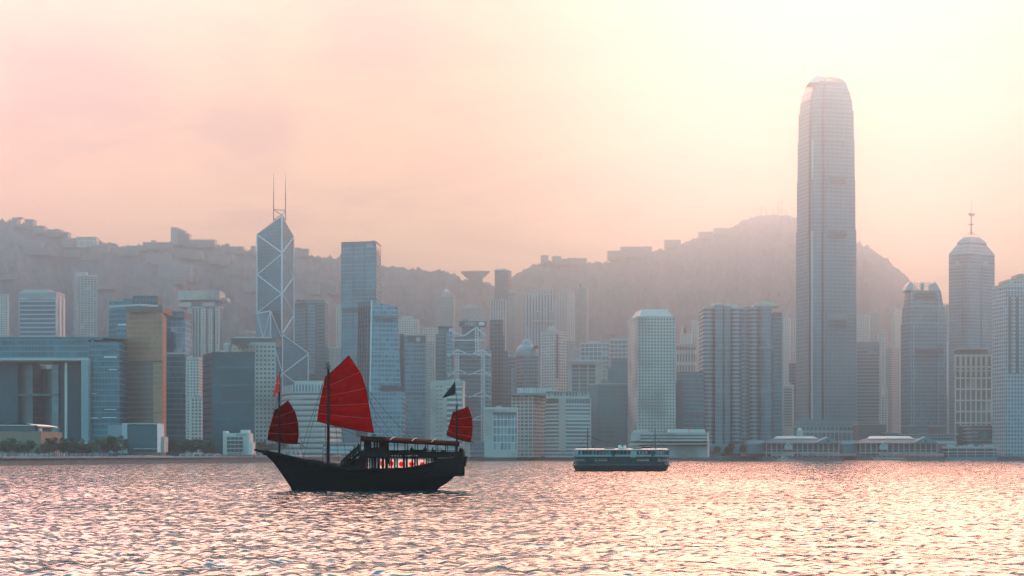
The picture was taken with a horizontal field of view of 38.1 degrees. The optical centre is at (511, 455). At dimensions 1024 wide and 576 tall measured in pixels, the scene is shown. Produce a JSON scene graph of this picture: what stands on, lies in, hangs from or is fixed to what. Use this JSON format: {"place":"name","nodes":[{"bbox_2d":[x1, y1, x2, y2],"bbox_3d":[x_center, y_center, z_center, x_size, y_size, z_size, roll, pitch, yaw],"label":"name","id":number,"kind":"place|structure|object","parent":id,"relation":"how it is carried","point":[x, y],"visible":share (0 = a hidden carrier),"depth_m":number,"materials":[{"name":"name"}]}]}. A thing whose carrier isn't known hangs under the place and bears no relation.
{"place":"outdoors","nodes":[
{"label":"outdoors","id":0,"kind":"place"},
{"bbox_2d":[356,300,404,445],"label":"office tower","id":1,"kind":"structure","parent":0,"point":[378,363],"depth_m":1241.36,"materials":[{"name":"glass"}]},
{"bbox_2d":[435,319,491,441],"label":"bank building","id":2,"kind":"structure","parent":0,"point":[470,369],"depth_m":1426.00,"materials":[{"name":"grey glass"}]},
{"bbox_2d":[0,214,948,455],"bbox_3d":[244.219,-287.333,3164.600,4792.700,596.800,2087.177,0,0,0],"label":"hills","id":3,"kind":"structure","parent":0,"point":[741,266],"depth_m":3022.79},
{"bbox_2d":[14,239,44,247],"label":"apartment block","id":4,"kind":"structure","parent":3,"relation":"on","point":[27,243],"depth_m":2883.66,"materials":[{"name":"concrete"}]},
{"bbox_2d":[22,246,60,255],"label":"apartment block","id":5,"kind":"structure","parent":3,"relation":"on","point":[51,250],"depth_m":2868.29,"materials":[{"name":"concrete"}]},
{"bbox_2d":[76,237,99,246],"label":"apartment block","id":6,"kind":"structure","parent":3,"relation":"on","point":[84,241],"depth_m":2942.27,"materials":[{"name":"concrete"}]},
{"bbox_2d":[91,245,110,252],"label":"apartment block","id":7,"kind":"structure","parent":3,"relation":"on","point":[100,248],"depth_m":2919.02,"materials":[{"name":"concrete"}]},
{"bbox_2d":[111,249,147,254],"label":"apartment block","id":8,"kind":"structure","parent":3,"relation":"on","point":[128,251],"depth_m":2939.50,"materials":[{"name":"concrete"}]},
{"bbox_2d":[142,240,173,249],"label":"apartment block","id":9,"kind":"structure","parent":3,"relation":"on","point":[153,244],"depth_m":2957.14,"materials":[{"name":"concrete"}]},
{"bbox_2d":[145,254,171,261],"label":"apartment block","id":10,"kind":"structure","parent":3,"relation":"on","point":[148,257],"depth_m":2893.45,"materials":[{"name":"concrete"}]},
{"bbox_2d":[150,259,178,264],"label":"apartment block","id":11,"kind":"structure","parent":3,"relation":"on","point":[164,261],"depth_m":2874.36,"materials":[{"name":"concrete"}]},
{"bbox_2d":[159,264,192,281],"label":"apartment block","id":12,"kind":"structure","parent":3,"relation":"on","point":[185,271],"depth_m":2806.35,"materials":[{"name":"concrete"}]},
{"bbox_2d":[174,250,190,258],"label":"apartment block","id":13,"kind":"structure","parent":3,"relation":"on","point":[182,253],"depth_m":2938.39,"materials":[{"name":"concrete"}]},
{"bbox_2d":[190,240,216,247],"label":"apartment block","id":14,"kind":"structure","parent":3,"relation":"on","point":[203,243],"depth_m":3000.20,"materials":[{"name":"concrete"}]},
{"bbox_2d":[229,267,245,275],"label":"apartment block","id":15,"kind":"structure","parent":3,"relation":"on","point":[240,271],"depth_m":2897.17,"materials":[{"name":"concrete"}]},
{"bbox_2d":[243,279,255,291],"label":"apartment block","id":16,"kind":"structure","parent":3,"relation":"on","point":[250,286],"depth_m":2849.00,"materials":[{"name":"concrete"}]},
{"bbox_2d":[303,284,319,294],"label":"apartment block","id":17,"kind":"structure","parent":3,"relation":"on","point":[311,288],"depth_m":2818.29,"materials":[{"name":"concrete"}]},
{"bbox_2d":[321,283,337,294],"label":"apartment block","id":18,"kind":"structure","parent":3,"relation":"on","point":[331,288],"depth_m":2871.68,"materials":[{"name":"concrete"}]},
{"bbox_2d":[461,271,489,292],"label":"lookout building","id":19,"kind":"structure","parent":3,"relation":"on","point":[473,276],"depth_m":3131.43,"materials":[{"name":"concrete"}]},
{"bbox_2d":[607,251,620,260],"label":"apartment block","id":20,"kind":"structure","parent":3,"relation":"on","point":[613,255],"depth_m":3400.24,"materials":[{"name":"concrete"}]},
{"bbox_2d":[620,246,651,257],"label":"apartment block","id":21,"kind":"structure","parent":3,"relation":"on","point":[634,251],"depth_m":3419.19,"materials":[{"name":"concrete"}]},
{"bbox_2d":[664,240,680,248],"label":"apartment block","id":22,"kind":"structure","parent":3,"relation":"on","point":[670,244],"depth_m":3460.61,"materials":[{"name":"concrete"}]},
{"bbox_2d":[470,441,483,450],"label":"hall","id":23,"kind":"structure","parent":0,"point":[477,446],"depth_m":1368.00,"materials":[{"name":"concrete"}]},
{"bbox_2d":[0,460,1023,575],"bbox_3d":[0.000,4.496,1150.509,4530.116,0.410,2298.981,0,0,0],"label":"water","id":24,"kind":"structure","parent":0,"point":[753,518],"depth_m":99.98,"materials":[{"name":"pink liquid"}]},
{"bbox_2d":[253,355,473,490],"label":"junk boat","id":25,"kind":"object","parent":24,"relation":"on","point":[344,403],"visible":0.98,"depth_m":187.33,"materials":[{"name":"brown wood"}]},
{"bbox_2d":[572,428,669,470],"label":"ferry","id":26,"kind":"object","parent":24,"relation":"on","point":[619,459],"visible":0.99,"depth_m":426.00,"materials":[{"name":"metal"}]},
{"bbox_2d":[667,450,722,459],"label":"pier","id":27,"kind":"structure","parent":24,"relation":"in","point":[714,456],"depth_m":1385.00,"materials":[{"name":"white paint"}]},
{"bbox_2d":[746,428,858,459],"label":"ferry pier","id":28,"kind":"structure","parent":24,"relation":"in","point":[799,442],"depth_m":1367.00,"materials":[{"name":"stone"}]},
{"bbox_2d":[842,436,956,459],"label":"ferry pier","id":29,"kind":"structure","parent":24,"relation":"in","point":[889,444],"depth_m":1367.00,"materials":[{"name":"concrete"}]},
{"bbox_2d":[942,445,996,459],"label":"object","id":30,"kind":"object","parent":24,"relation":"on","point":[971,452],"visible":0.96,"depth_m":1370.80,"materials":[{"name":"metal"}]},
{"bbox_2d":[0,456,1023,464],"bbox_3d":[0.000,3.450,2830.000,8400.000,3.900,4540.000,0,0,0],"label":"ground","id":31,"kind":"structure","parent":0,"point":[54,461],"depth_m":828.28,"materials":[{"name":"grey concrete"}]},
{"bbox_2d":[0,294,8,455],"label":"apartment tower","id":32,"kind":"structure","parent":31,"relation":"on","point":[4,315],"depth_m":1901.07,"materials":[{"name":"concrete"}]},
{"bbox_2d":[0,423,61,452],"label":"building","id":33,"kind":"structure","parent":31,"relation":"on","point":[38,434],"depth_m":850.78,"materials":[{"name":"concrete"}]},
{"bbox_2d":[19,289,64,456],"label":"office block","id":34,"kind":"structure","parent":31,"relation":"on","point":[41,312],"depth_m":1560.92,"materials":[{"name":"concrete"}]},
{"bbox_2d":[0,337,126,455],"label":"government building","id":35,"kind":"structure","parent":31,"relation":"on","point":[78,391],"depth_m":1038.74,"materials":[{"name":"concrete"}]},
{"bbox_2d":[74,272,96,455],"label":"apartment tower","id":36,"kind":"structure","parent":31,"relation":"on","point":[85,304],"depth_m":2093.70,"materials":[{"name":"concrete"}]},
{"bbox_2d":[109,296,161,455],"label":"office tower","id":37,"kind":"structure","parent":31,"relation":"on","point":[117,318],"depth_m":1161.82,"materials":[{"name":"glass"}]},
{"bbox_2d":[108,423,167,452],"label":"building","id":38,"kind":"structure","parent":31,"relation":"on","point":[151,436],"depth_m":900.80,"materials":[{"name":"concrete"}]},
{"bbox_2d":[126,305,171,455],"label":"office tower","id":39,"kind":"structure","parent":31,"relation":"on","point":[146,359],"depth_m":1052.97,"materials":[{"name":"brown metal"}]},
{"bbox_2d":[166,311,191,455],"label":"office tower","id":40,"kind":"structure","parent":31,"relation":"on","point":[178,337],"depth_m":1119.24,"materials":[{"name":"concrete"}]},
{"bbox_2d":[186,356,202,453],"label":"apartment tower","id":41,"kind":"structure","parent":31,"relation":"on","point":[194,376],"depth_m":1501.45,"materials":[{"name":"concrete"}]},
{"bbox_2d":[190,395,202,453],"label":"apartment block","id":42,"kind":"structure","parent":31,"relation":"on","point":[196,416],"depth_m":1301.09,"materials":[{"name":"concrete"}]},
{"bbox_2d":[178,290,229,357],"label":"hotel tower","id":43,"kind":"structure","parent":31,"relation":"on","point":[203,308],"depth_m":1818.00,"materials":[{"name":"concrete"}]},
{"bbox_2d":[202,350,254,454],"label":"office block","id":44,"kind":"structure","parent":31,"relation":"on","point":[229,391],"depth_m":1011.28,"materials":[{"name":"glass"}]},
{"bbox_2d":[223,430,254,453],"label":"pavilion","id":45,"kind":"structure","parent":31,"relation":"on","point":[233,441],"depth_m":966.00,"materials":[{"name":"concrete"}]},
{"bbox_2d":[224,331,280,455],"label":"office tower","id":46,"kind":"structure","parent":31,"relation":"on","point":[263,349],"depth_m":1205.57,"materials":[{"name":"concrete"}]},
{"bbox_2d":[256,174,308,450],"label":"office tower","id":47,"kind":"structure","parent":31,"relation":"on","point":[275,276],"depth_m":1645.25,"materials":[{"name":"glass"}]},
{"bbox_2d":[281,381,341,455],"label":"office block","id":48,"kind":"structure","parent":31,"relation":"on","point":[301,397],"depth_m":1172.59,"materials":[{"name":"concrete"}]},
{"bbox_2d":[295,294,331,380],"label":"office tower","id":49,"kind":"structure","parent":31,"relation":"on","point":[311,327],"depth_m":1725.28,"materials":[{"name":"glass"}]},
{"bbox_2d":[329,346,340,370],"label":"apartment tower","id":50,"kind":"structure","parent":31,"relation":"on","point":[336,356],"depth_m":1900.95,"materials":[{"name":"concrete"}]},
{"bbox_2d":[336,304,340,346],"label":"apartment tower","id":51,"kind":"structure","parent":31,"relation":"on","point":[338,325],"depth_m":2051.06,"materials":[{"name":"concrete"}]},
{"bbox_2d":[323,443,363,452],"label":"car park","id":52,"kind":"structure","parent":31,"relation":"on","point":[349,447],"depth_m":1168.00,"materials":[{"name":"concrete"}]},
{"bbox_2d":[341,240,380,455],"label":"office tower","id":53,"kind":"structure","parent":31,"relation":"on","point":[360,272],"depth_m":1485.22,"materials":[{"name":"glass"}]},
{"bbox_2d":[398,316,418,333],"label":"apartment tower","id":54,"kind":"structure","parent":31,"relation":"on","point":[408,324],"depth_m":2000.55,"materials":[{"name":"concrete"}]},
{"bbox_2d":[399,333,425,438],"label":"office tower","id":55,"kind":"structure","parent":31,"relation":"on","point":[412,352],"depth_m":1373.08,"materials":[{"name":"glass"}]},
{"bbox_2d":[426,340,434,439],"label":"apartment tower","id":56,"kind":"structure","parent":31,"relation":"on","point":[430,360],"depth_m":1850.57,"materials":[{"name":"concrete"}]},
{"bbox_2d":[391,442,469,457],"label":"building","id":57,"kind":"structure","parent":31,"relation":"on","point":[467,448],"depth_m":1256.00,"materials":[{"name":"white paint"}]},
{"bbox_2d":[423,328,437,340],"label":"apartment tower","id":58,"kind":"structure","parent":31,"relation":"on","point":[430,333],"depth_m":2060.55,"materials":[{"name":"concrete"}]},
{"bbox_2d":[436,289,454,379],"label":"apartment tower","id":59,"kind":"structure","parent":31,"relation":"on","point":[445,308],"depth_m":2450.49,"materials":[{"name":"concrete"}]},
{"bbox_2d":[430,378,464,451],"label":"office block","id":60,"kind":"structure","parent":31,"relation":"on","point":[442,409],"depth_m":1236.23,"materials":[{"name":"concrete"}]},
{"bbox_2d":[460,305,485,424],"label":"apartment tower","id":61,"kind":"structure","parent":31,"relation":"on","point":[471,312],"depth_m":2300.35,"materials":[{"name":"concrete"}]},
{"bbox_2d":[490,299,506,350],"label":"apartment tower","id":62,"kind":"structure","parent":31,"relation":"on","point":[498,309],"depth_m":2150.54,"materials":[{"name":"concrete"}]},
{"bbox_2d":[489,318,510,406],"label":"office tower","id":63,"kind":"structure","parent":31,"relation":"on","point":[501,383],"depth_m":1474.83,"materials":[{"name":"concrete"}]},
{"bbox_2d":[484,406,517,456],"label":"office block","id":64,"kind":"structure","parent":31,"relation":"on","point":[500,431],"depth_m":1190.32,"materials":[{"name":"concrete"}]},
{"bbox_2d":[494,265,511,350],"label":"apartment tower","id":65,"kind":"structure","parent":31,"relation":"on","point":[502,283],"depth_m":2501.45,"materials":[{"name":"concrete"}]},
{"bbox_2d":[0,456,1023,458],"bbox_3d":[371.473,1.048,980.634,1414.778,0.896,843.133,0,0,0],"label":"quay coping","id":66,"kind":"object","parent":31,"relation":"on","point":[345,456],"visible":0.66,"depth_m":854.11,"materials":[{"name":"concrete"}]},
{"bbox_2d":[508,354,515,392],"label":"office block","id":67,"kind":"structure","parent":31,"relation":"on","point":[512,361],"depth_m":1540.27,"materials":[{"name":"concrete"}]},
{"bbox_2d":[508,290,524,354],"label":"apartment tower","id":68,"kind":"structure","parent":31,"relation":"on","point":[515,319],"depth_m":2422.03,"materials":[{"name":"concrete"}]},
{"bbox_2d":[515,339,538,392],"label":"office tower","id":69,"kind":"structure","parent":31,"relation":"on","point":[526,353],"depth_m":1572.26,"materials":[{"name":"concrete"}]},
{"bbox_2d":[511,388,552,456],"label":"office block","id":70,"kind":"structure","parent":31,"relation":"on","point":[529,403],"depth_m":1334.00,"materials":[{"name":"concrete"}]},
{"bbox_2d":[525,290,557,387],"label":"apartment tower","id":71,"kind":"structure","parent":31,"relation":"on","point":[541,310],"depth_m":2280.59,"materials":[{"name":"concrete"}]},
{"bbox_2d":[541,326,566,396],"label":"hotel tower","id":72,"kind":"structure","parent":31,"relation":"on","point":[553,358],"depth_m":1719.36,"materials":[{"name":"concrete"}]},
{"bbox_2d":[559,290,574,340],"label":"apartment tower","id":73,"kind":"structure","parent":31,"relation":"on","point":[567,311],"depth_m":2362.77,"materials":[{"name":"concrete"}]},
{"bbox_2d":[545,391,590,456],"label":"hotel building","id":74,"kind":"structure","parent":31,"relation":"on","point":[567,419],"depth_m":1274.00,"materials":[{"name":"concrete"}]},
{"bbox_2d":[567,339,574,390],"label":"apartment tower","id":75,"kind":"structure","parent":31,"relation":"on","point":[570,349],"depth_m":2050.29,"materials":[{"name":"concrete"}]},
{"bbox_2d":[574,283,587,348],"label":"apartment tower","id":76,"kind":"structure","parent":31,"relation":"on","point":[581,313],"depth_m":2421.51,"materials":[{"name":"concrete"}]},
{"bbox_2d":[567,358,602,397],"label":"office block","id":77,"kind":"structure","parent":31,"relation":"on","point":[583,375],"depth_m":1430.74,"materials":[{"name":"concrete"}]},
{"bbox_2d":[580,341,609,379],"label":"office block","id":78,"kind":"structure","parent":31,"relation":"on","point":[595,350],"depth_m":1560.86,"materials":[{"name":"concrete"}]},
{"bbox_2d":[589,359,627,453],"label":"office block","id":79,"kind":"structure","parent":31,"relation":"on","point":[608,396],"depth_m":1326.46,"materials":[{"name":"concrete"}]},
{"bbox_2d":[610,337,627,358],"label":"office block","id":80,"kind":"structure","parent":31,"relation":"on","point":[618,348],"depth_m":1641.01,"materials":[{"name":"concrete"}]},
{"bbox_2d":[627,307,675,448],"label":"office tower","id":81,"kind":"structure","parent":31,"relation":"on","point":[651,370],"depth_m":1266.22,"materials":[{"name":"concrete"}]},
{"bbox_2d":[631,429,710,456],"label":"post office","id":82,"kind":"structure","parent":31,"relation":"on","point":[685,443],"depth_m":1190.84,"materials":[{"name":"concrete"}]},
{"bbox_2d":[675,344,696,371],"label":"office tower","id":83,"kind":"structure","parent":31,"relation":"on","point":[686,357],"depth_m":1681.09,"materials":[{"name":"beige stone"}]},
{"bbox_2d":[680,326,691,343],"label":"apartment tower","id":84,"kind":"structure","parent":31,"relation":"on","point":[685,337],"depth_m":2200.68,"materials":[{"name":"concrete"}]},
{"bbox_2d":[675,371,703,431],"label":"office block","id":85,"kind":"structure","parent":31,"relation":"on","point":[689,400],"depth_m":1442.35,"materials":[{"name":"glass"}]},
{"bbox_2d":[692,320,698,371],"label":"apartment tower","id":86,"kind":"structure","parent":31,"relation":"on","point":[695,331],"depth_m":2261.58,"materials":[{"name":"concrete"}]},
{"bbox_2d":[699,303,745,455],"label":"office tower","id":87,"kind":"structure","parent":31,"relation":"on","point":[722,347],"depth_m":1441.73,"materials":[{"name":"stone"}]},
{"bbox_2d":[745,302,782,455],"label":"office tower","id":88,"kind":"structure","parent":31,"relation":"on","point":[764,372],"depth_m":1441.00,"materials":[{"name":"concrete"}]},
{"bbox_2d":[783,316,790,384],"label":"apartment tower","id":89,"kind":"structure","parent":31,"relation":"on","point":[786,340],"depth_m":2250.41,"materials":[{"name":"concrete"}]},
{"bbox_2d":[783,383,793,455],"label":"apartment tower","id":90,"kind":"structure","parent":31,"relation":"on","point":[788,409],"depth_m":1480.56,"materials":[{"name":"concrete"}]},
{"bbox_2d":[790,319,795,361],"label":"apartment tower","id":91,"kind":"structure","parent":31,"relation":"on","point":[793,340],"depth_m":2330.67,"materials":[{"name":"concrete"}]},
{"bbox_2d":[789,361,800,455],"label":"office block","id":92,"kind":"structure","parent":31,"relation":"on","point":[792,372],"depth_m":1750.49,"materials":[{"name":"concrete"}]},
{"bbox_2d":[794,74,857,455],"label":"skyscraper","id":93,"kind":"structure","parent":31,"relation":"on","point":[826,319],"depth_m":1604.06,"materials":[{"name":"grey glass"}]},
{"bbox_2d":[856,314,869,418],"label":"apartment tower","id":94,"kind":"structure","parent":31,"relation":"on","point":[862,327],"depth_m":2250.63,"materials":[{"name":"concrete"}]},
{"bbox_2d":[857,341,879,455],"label":"office tower","id":95,"kind":"structure","parent":31,"relation":"on","point":[868,382],"depth_m":1691.02,"materials":[{"name":"concrete"}]},
{"bbox_2d":[870,311,880,341],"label":"apartment tower","id":96,"kind":"structure","parent":31,"relation":"on","point":[875,324],"depth_m":2400.57,"materials":[{"name":"concrete"}]},
{"bbox_2d":[878,332,887,455],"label":"apartment tower","id":97,"kind":"structure","parent":31,"relation":"on","point":[882,338],"depth_m":2100.48,"materials":[{"name":"concrete"}]},
{"bbox_2d":[881,387,887,455],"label":"apartment tower","id":98,"kind":"structure","parent":31,"relation":"on","point":[884,395],"depth_m":1800.58,"materials":[{"name":"concrete"}]},
{"bbox_2d":[885,346,898,455],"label":"apartment tower","id":99,"kind":"structure","parent":31,"relation":"on","point":[892,368],"depth_m":1952.92,"materials":[{"name":"concrete"}]},
{"bbox_2d":[892,308,900,431],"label":"apartment tower","id":100,"kind":"structure","parent":31,"relation":"on","point":[896,327],"depth_m":2207.78,"materials":[{"name":"concrete"}]},
{"bbox_2d":[945,305,948,433],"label":"apartment tower","id":101,"kind":"structure","parent":31,"relation":"on","point":[947,313],"depth_m":1900.29,"materials":[{"name":"concrete"}]},
{"bbox_2d":[949,213,994,433],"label":"skyscraper","id":102,"kind":"structure","parent":31,"relation":"on","point":[971,272],"depth_m":1789.41,"materials":[{"name":"metal"}]},
{"bbox_2d":[953,348,992,445],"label":"stone tower","id":103,"kind":"structure","parent":31,"relation":"on","point":[973,368],"depth_m":1510.97,"materials":[{"name":"concrete"}]},
{"bbox_2d":[992,274,1023,455],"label":"office tower","id":104,"kind":"structure","parent":31,"relation":"on","point":[1008,367],"depth_m":1418.69,"materials":[{"name":"concrete"}]},
{"bbox_2d":[0,0,1023,303],"label":"sky","id":105,"kind":"structure","parent":0,"point":[452,136],"materials":[{"name":"pink"}]},
{"bbox_2d":[852,424,886,440],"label":"podium block","id":106,"kind":"structure","parent":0,"point":[862,431],"depth_m":1518.00,"materials":[{"name":"concrete"}]},
{"bbox_2d":[902,425,917,433],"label":"podium block","id":107,"kind":"structure","parent":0,"point":[910,429],"depth_m":1508.00,"materials":[{"name":"concrete"}]},
{"bbox_2d":[901,281,946,433],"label":"skyscraper","id":108,"kind":"structure","parent":0,"point":[923,365],"depth_m":1581.72,"materials":[{"name":"grey glass"}]},
{"bbox_2d":[898,434,954,443],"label":"building","id":109,"kind":"structure","parent":0,"point":[942,437],"depth_m":1488.00,"materials":[{"name":"concrete"}]},
{"bbox_2d":[962,425,992,445],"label":"building","id":110,"kind":"structure","parent":0,"point":[970,434],"depth_m":1478.00,"materials":[{"name":"concrete"}]},
{"bbox_2d":[977,430,992,438],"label":"hall","id":111,"kind":"structure","parent":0,"point":[985,434],"depth_m":1448.00,"materials":[{"name":"grey glass"}]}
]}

